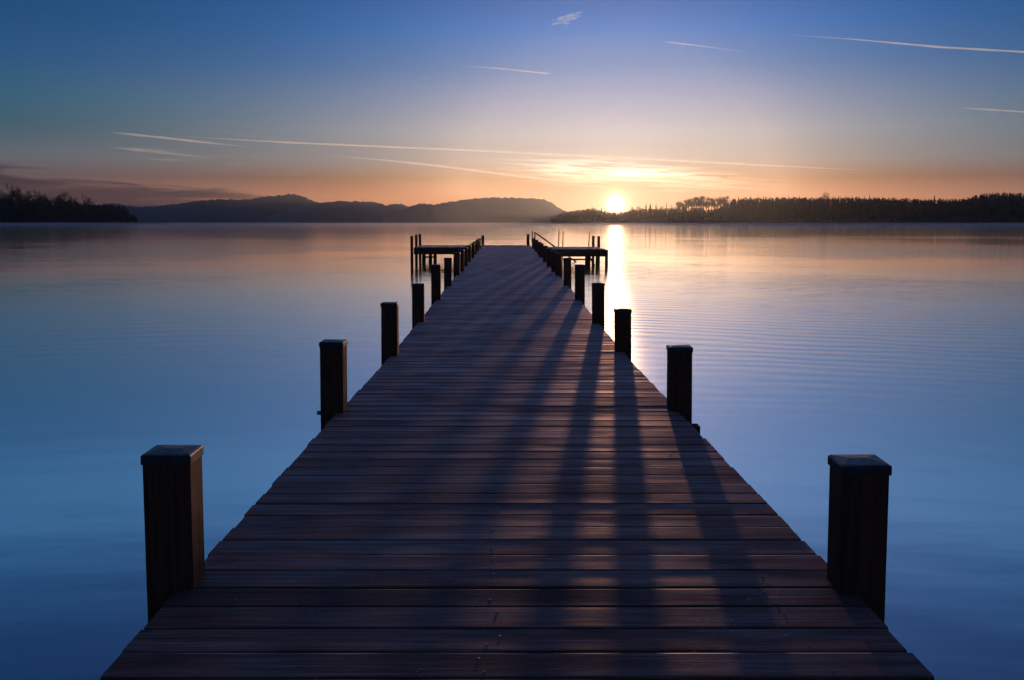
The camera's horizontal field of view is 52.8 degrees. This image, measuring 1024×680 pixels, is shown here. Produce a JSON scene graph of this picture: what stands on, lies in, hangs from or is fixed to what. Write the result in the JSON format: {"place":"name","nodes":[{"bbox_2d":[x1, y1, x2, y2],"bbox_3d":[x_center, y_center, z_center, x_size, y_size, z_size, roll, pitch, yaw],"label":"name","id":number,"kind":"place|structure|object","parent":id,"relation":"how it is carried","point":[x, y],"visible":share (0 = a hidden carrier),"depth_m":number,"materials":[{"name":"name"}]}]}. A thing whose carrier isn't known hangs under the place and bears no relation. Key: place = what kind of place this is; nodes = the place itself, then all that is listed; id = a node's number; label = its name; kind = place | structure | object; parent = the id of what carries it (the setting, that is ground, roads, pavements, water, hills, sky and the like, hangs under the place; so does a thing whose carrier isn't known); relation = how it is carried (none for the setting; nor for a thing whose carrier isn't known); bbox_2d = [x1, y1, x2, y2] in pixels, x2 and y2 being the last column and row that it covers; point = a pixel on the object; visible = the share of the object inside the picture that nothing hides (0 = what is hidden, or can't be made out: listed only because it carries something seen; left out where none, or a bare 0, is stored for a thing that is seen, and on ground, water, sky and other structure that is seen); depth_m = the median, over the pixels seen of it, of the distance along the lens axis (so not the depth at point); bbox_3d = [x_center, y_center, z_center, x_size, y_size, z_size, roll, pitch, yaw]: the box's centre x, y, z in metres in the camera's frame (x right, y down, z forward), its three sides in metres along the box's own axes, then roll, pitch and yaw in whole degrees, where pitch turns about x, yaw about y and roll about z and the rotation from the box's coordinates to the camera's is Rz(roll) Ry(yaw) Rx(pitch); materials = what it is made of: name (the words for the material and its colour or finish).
{"place":"outdoors","nodes":[
{"label":"outdoors","id":0,"kind":"place"},
{"bbox_2d":[0,218,165,223],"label":"shore","id":1,"kind":"structure","parent":0,"point":[79,222],"depth_m":906.55,"materials":[{"name":"soil"}]},
{"bbox_2d":[0,189,14,213],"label":"bare tree","id":2,"kind":"object","parent":1,"relation":"on","point":[4,201],"visible":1,"depth_m":899.12,"materials":[{"name":"black plant"}]},
{"bbox_2d":[6,186,20,220],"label":"bare tree","id":3,"kind":"object","parent":1,"relation":"on","point":[14,200],"visible":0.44,"depth_m":918.19,"materials":[{"name":"black plant"}]},
{"bbox_2d":[5,183,22,221],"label":"bare tree","id":4,"kind":"object","parent":1,"relation":"on","point":[16,195],"visible":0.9,"depth_m":906.78,"materials":[{"name":"black plant"}]},
{"bbox_2d":[17,190,33,221],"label":"bare tree","id":5,"kind":"object","parent":1,"relation":"on","point":[27,198],"visible":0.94,"depth_m":908.64,"materials":[{"name":"black plant"}]},
{"bbox_2d":[29,189,49,219],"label":"bare tree","id":6,"kind":"object","parent":1,"relation":"on","point":[36,201],"visible":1,"depth_m":901.63,"materials":[{"name":"black plant"}]},
{"bbox_2d":[37,192,52,221],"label":"bare tree","id":7,"kind":"object","parent":1,"relation":"on","point":[47,199],"visible":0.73,"depth_m":909.51,"materials":[{"name":"black plant"}]},
{"bbox_2d":[50,194,63,220],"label":"bare tree","id":8,"kind":"object","parent":1,"relation":"on","point":[59,200],"visible":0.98,"depth_m":912.22,"materials":[{"name":"black plant"}]},
{"bbox_2d":[56,192,72,220],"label":"bare tree","id":9,"kind":"object","parent":1,"relation":"on","point":[64,200],"visible":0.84,"depth_m":915.84,"materials":[{"name":"black plant"}]},
{"bbox_2d":[0,198,136,222],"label":"forest","id":10,"kind":"object","parent":1,"relation":"on","point":[51,212],"visible":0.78,"depth_m":909.25,"materials":[{"name":"black plant"}]},
{"bbox_2d":[65,196,79,221],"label":"bare tree","id":11,"kind":"object","parent":1,"relation":"on","point":[74,201],"visible":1,"depth_m":901.63,"materials":[{"name":"black plant"}]},
{"bbox_2d":[79,195,94,217],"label":"bare tree","id":12,"kind":"object","parent":1,"relation":"on","point":[87,205],"visible":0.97,"depth_m":919.97,"materials":[{"name":"black plant"}]},
{"bbox_2d":[118,206,128,221],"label":"bare tree","id":13,"kind":"object","parent":1,"relation":"on","point":[121,210],"visible":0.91,"depth_m":915.72,"materials":[{"name":"black plant"}]},
{"bbox_2d":[7,194,319,222],"bbox_3d":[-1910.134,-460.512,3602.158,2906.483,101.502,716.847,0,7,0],"label":"hills","id":14,"kind":"structure","parent":0,"point":[262,209],"depth_m":3414.14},
{"bbox_2d":[268,200,407,222],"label":"hills","id":15,"kind":"structure","parent":0,"point":[339,211],"depth_m":2988.85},
{"bbox_2d":[382,197,598,222],"bbox_3d":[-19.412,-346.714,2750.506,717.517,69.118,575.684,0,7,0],"label":"hills","id":16,"kind":"structure","parent":0,"point":[504,210],"depth_m":2580.86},
{"bbox_2d":[0,223,1023,679],"bbox_3d":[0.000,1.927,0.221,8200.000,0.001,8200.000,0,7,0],"label":"water","id":17,"kind":"structure","parent":0,"point":[126,347],"depth_m":13.29,"materials":[{"name":"blue liquid"}]},
{"bbox_2d":[410,234,465,262],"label":"side platform","id":18,"kind":"structure","parent":17,"relation":"in","point":[424,250],"depth_m":49.05,"materials":[{"name":"brown wood"}]},
{"bbox_2d":[100,234,934,679],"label":"wooden pier","id":19,"kind":"structure","parent":17,"relation":"in","point":[510,462],"depth_m":3.76,"materials":[{"name":"brown wood"}]},
{"bbox_2d":[532,231,576,261],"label":"bathing stairs","id":20,"kind":"structure","parent":19,"relation":"attached to","point":[546,241],"depth_m":50.57,"materials":[{"name":"brown wood"}]},
{"bbox_2d":[558,231,563,261],"bbox_3d":[2.362,-4.117,50.423,0.315,2.391,0.047,0,7,0],"label":"swim ladder","id":21,"kind":"object","parent":17,"relation":"in","point":[562,242],"visible":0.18,"depth_m":50.33,"materials":[{"name":"metal"}]},
{"bbox_2d":[548,233,607,265],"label":"side platform","id":22,"kind":"structure","parent":17,"relation":"in","point":[588,252],"depth_m":45.85,"materials":[{"name":"brown wood"}]},
{"bbox_2d":[592,236,594,260],"bbox_3d":[4.113,-4.055,52.301,0.145,2.440,0.145,0,7,0],"label":"mooring pile","id":23,"kind":"object","parent":17,"relation":"in","point":[593,241],"visible":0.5,"depth_m":52.15,"materials":[{"name":"brown wood"}]},
{"bbox_2d":[0,0,1023,214],"label":"sky","id":24,"kind":"structure","parent":0,"point":[617,106],"materials":[{"name":"blue"}]},
{"bbox_2d":[546,220,640,223],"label":"shore","id":25,"kind":"structure","parent":0,"point":[601,222],"depth_m":1303.52,"materials":[{"name":"soil"}]},
{"bbox_2d":[550,207,702,222],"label":"forest","id":26,"kind":"object","parent":25,"relation":"on","point":[613,216],"visible":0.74,"depth_m":1317.62,"materials":[{"name":"black plant"}]},
{"bbox_2d":[648,204,652,216],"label":"conifer tree","id":27,"kind":"object","parent":25,"relation":"on","point":[650,209],"visible":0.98,"depth_m":1306.87,"materials":[{"name":"brown plant"}]},
{"bbox_2d":[656,206,664,214],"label":"bare tree","id":28,"kind":"object","parent":25,"relation":"on","point":[658,209],"visible":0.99,"depth_m":1308.19,"materials":[{"name":"brown plant"}]},
{"bbox_2d":[641,213,1023,223],"bbox_3d":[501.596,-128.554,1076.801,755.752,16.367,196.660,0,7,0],"label":"shore","id":29,"kind":"structure","parent":0,"point":[662,220],"depth_m":1008.35,"materials":[{"name":"soil"}]},
{"bbox_2d":[685,200,690,217],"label":"bare tree","id":30,"kind":"object","parent":29,"relation":"on","point":[688,206],"visible":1,"depth_m":1016.24,"materials":[{"name":"brown plant"}]},
{"bbox_2d":[688,197,697,217],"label":"bare tree","id":31,"kind":"object","parent":29,"relation":"on","point":[693,204],"visible":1,"depth_m":1010.33,"materials":[{"name":"brown plant"}]},
{"bbox_2d":[694,197,703,215],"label":"bare tree","id":32,"kind":"object","parent":29,"relation":"on","point":[698,202],"visible":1,"depth_m":1005.59,"materials":[{"name":"brown plant"}]},
{"bbox_2d":[699,196,706,213],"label":"bare tree","id":33,"kind":"object","parent":29,"relation":"on","point":[704,204],"visible":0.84,"depth_m":1027.84,"materials":[{"name":"brown plant"}]},
{"bbox_2d":[708,198,717,215],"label":"bare tree","id":34,"kind":"object","parent":29,"relation":"on","point":[712,204],"visible":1,"depth_m":1013.82,"materials":[{"name":"brown plant"}]},
{"bbox_2d":[717,196,724,215],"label":"bare tree","id":35,"kind":"object","parent":29,"relation":"on","point":[720,203],"visible":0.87,"depth_m":1036.46,"materials":[{"name":"brown plant"}]},
{"bbox_2d":[720,196,728,209],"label":"bare tree","id":36,"kind":"object","parent":29,"relation":"on","point":[725,203],"visible":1,"depth_m":1005.04,"materials":[{"name":"brown plant"}]},
{"bbox_2d":[818,192,830,202],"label":"bare tree","id":37,"kind":"object","parent":29,"relation":"on","point":[824,196],"visible":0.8,"depth_m":1052.08,"materials":[{"name":"brown plant"}]},
{"bbox_2d":[667,192,1023,221],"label":"forest","id":38,"kind":"object","parent":29,"relation":"on","point":[740,209],"visible":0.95,"depth_m":1013.17,"materials":[{"name":"black plant"}]}
]}

